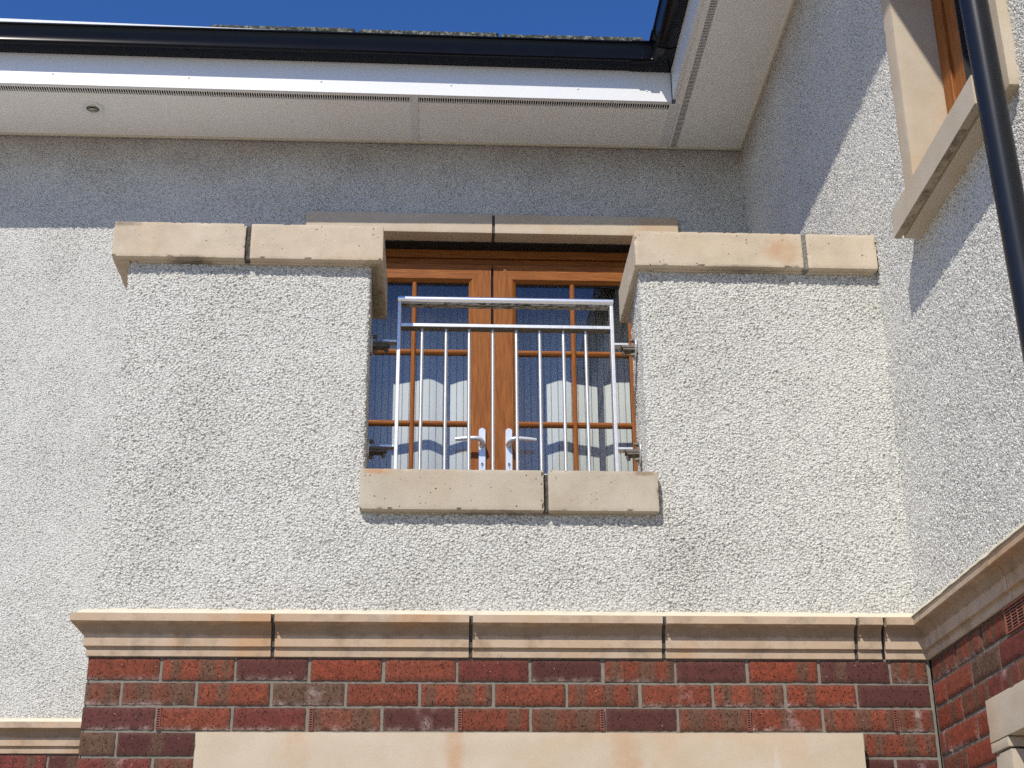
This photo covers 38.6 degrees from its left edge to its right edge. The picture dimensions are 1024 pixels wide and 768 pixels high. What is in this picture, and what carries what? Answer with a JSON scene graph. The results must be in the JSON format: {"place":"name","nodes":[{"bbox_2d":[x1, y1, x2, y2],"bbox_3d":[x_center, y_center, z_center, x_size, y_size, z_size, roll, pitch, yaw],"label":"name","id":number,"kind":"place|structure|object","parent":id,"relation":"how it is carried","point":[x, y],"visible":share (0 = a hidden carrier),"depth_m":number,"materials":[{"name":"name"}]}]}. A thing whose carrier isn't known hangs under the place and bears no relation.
{"place":"outdoors","nodes":[
{"label":"outdoors","id":0,"kind":"place"},
{"bbox_2d":[0,0,658,40],"label":"sky","id":1,"kind":"structure","parent":0,"point":[602,18],"materials":[{"name":"blue"}]},
{"label":"ground","id":2,"kind":"structure","parent":0,"visible":0},
{"bbox_2d":[0,135,747,767],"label":"house wall","id":3,"kind":"structure","parent":2,"relation":"on","point":[66,203],"depth_m":7.16,"materials":[{"name":"paint"}]},
{"bbox_2d":[0,18,738,150],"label":"roof","id":4,"kind":"structure","parent":3,"relation":"on","point":[41,94],"depth_m":7.06,"materials":[{"name":"white plastic"}]},
{"bbox_2d":[82,102,103,114],"bbox_3d":[-2.025,-1.325,7.062,0.106,0.022,0.106,1,-23,-3],"label":"soffit downlight","id":5,"kind":"object","parent":4,"relation":"attached to","point":[93,108],"visible":1,"depth_m":7.05,"materials":[{"name":"white plastic"}]},
{"bbox_2d":[211,25,354,31],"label":"roof slab","id":6,"kind":"structure","parent":4,"relation":"in","point":[296,28],"depth_m":7.13,"materials":[{"name":"grey stone"}]},
{"bbox_2d":[0,0,687,72],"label":"gutter","id":7,"kind":"object","parent":4,"relation":"attached to","point":[656,52],"visible":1,"depth_m":6.95,"materials":[{"name":"black plastic"}]},
{"bbox_2d":[359,29,498,36],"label":"roof slab","id":8,"kind":"structure","parent":4,"relation":"in","point":[434,32],"depth_m":7.17,"materials":[{"name":"grey stone"}]},
{"bbox_2d":[502,34,642,40],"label":"roof slab","id":9,"kind":"structure","parent":4,"relation":"in","point":[579,37],"depth_m":7.20,"materials":[{"name":"grey stone"}]},
{"bbox_2d":[387,284,609,289],"bbox_3d":[-0.185,0.923,8.480,3.840,2.540,3.069,1,-23,-3],"label":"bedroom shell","id":10,"kind":"object","parent":3,"relation":"attached to","point":[521,287],"depth_m":8.19,"materials":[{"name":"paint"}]},
{"bbox_2d":[366,285,632,473],"bbox_3d":[-0.085,0.462,7.174,1.861,2.100,0.023,1,-23,-3],"label":"striped curtain","id":11,"kind":"object","parent":10,"relation":"hanging from","point":[382,386],"visible":0.21,"depth_m":7.37,"materials":[{"name":"fabric"}]},
{"bbox_2d":[368,249,636,470],"bbox_3d":[-0.088,0.331,6.867,1.620,2.200,0.176,1,-23,-3],"label":"french door","id":12,"kind":"structure","parent":3,"relation":"attached to","point":[501,274],"depth_m":7.12,"materials":[{"name":"brown wood"}]},
{"bbox_2d":[368,263,490,469],"bbox_3d":[-0.469,0.332,6.814,0.746,2.018,0.117,1,-23,-3],"label":"door leaf","id":13,"kind":"structure","parent":12,"relation":"in","point":[477,278],"depth_m":7.05,"materials":[{"name":"brown wood"}]},
{"bbox_2d":[493,265,636,470],"bbox_3d":[0.292,0.342,6.851,0.753,2.018,0.117,1,-23,-3],"label":"door leaf","id":14,"kind":"structure","parent":12,"relation":"in","point":[506,279],"depth_m":7.08,"materials":[{"name":"brown wood"}]},
{"bbox_2d":[70,221,942,767],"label":"balcony wall","id":15,"kind":"structure","parent":2,"relation":"on","point":[720,577],"depth_m":4.64,"materials":[{"name":"paint"}]},
{"bbox_2d":[367,296,640,473],"bbox_3d":[-0.027,0.030,5.058,0.927,0.716,0.080,1,-23,-3],"label":"steel railing","id":16,"kind":"object","parent":15,"relation":"on","point":[503,303],"visible":0.91,"depth_m":5.11,"materials":[{"name":"silver metal"}]},
{"bbox_2d":[741,0,1023,767],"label":"wing wall","id":17,"kind":"structure","parent":2,"relation":"on","point":[821,152],"depth_m":4.48,"materials":[{"name":"paint"}]},
{"bbox_2d":[667,0,795,150],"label":"wing roof","id":18,"kind":"structure","parent":17,"relation":"on","point":[726,51],"depth_m":6.80,"materials":[{"name":"white plastic"}]},
{"bbox_2d":[880,0,1019,238],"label":"side window","id":19,"kind":"structure","parent":17,"relation":"attached to","point":[940,133],"depth_m":4.68,"materials":[{"name":"stone"}]},
{"bbox_2d":[959,0,1023,362],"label":"downpipe","id":20,"kind":"object","parent":17,"relation":"attached to","point":[1001,154],"depth_m":3.73,"materials":[{"name":"black plastic"}]},
{"bbox_2d":[985,680,1023,767],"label":"ground floor surround","id":21,"kind":"object","parent":17,"relation":"attached to","point":[1005,712],"visible":0.99,"depth_m":3.87,"materials":[{"name":"stone"}]},
{"bbox_2d":[1003,594,1023,634],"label":"air brick","id":22,"kind":"object","parent":17,"relation":"attached to","point":[1013,612],"visible":0.97,"depth_m":3.91,"materials":[{"name":"brick"}]}
]}

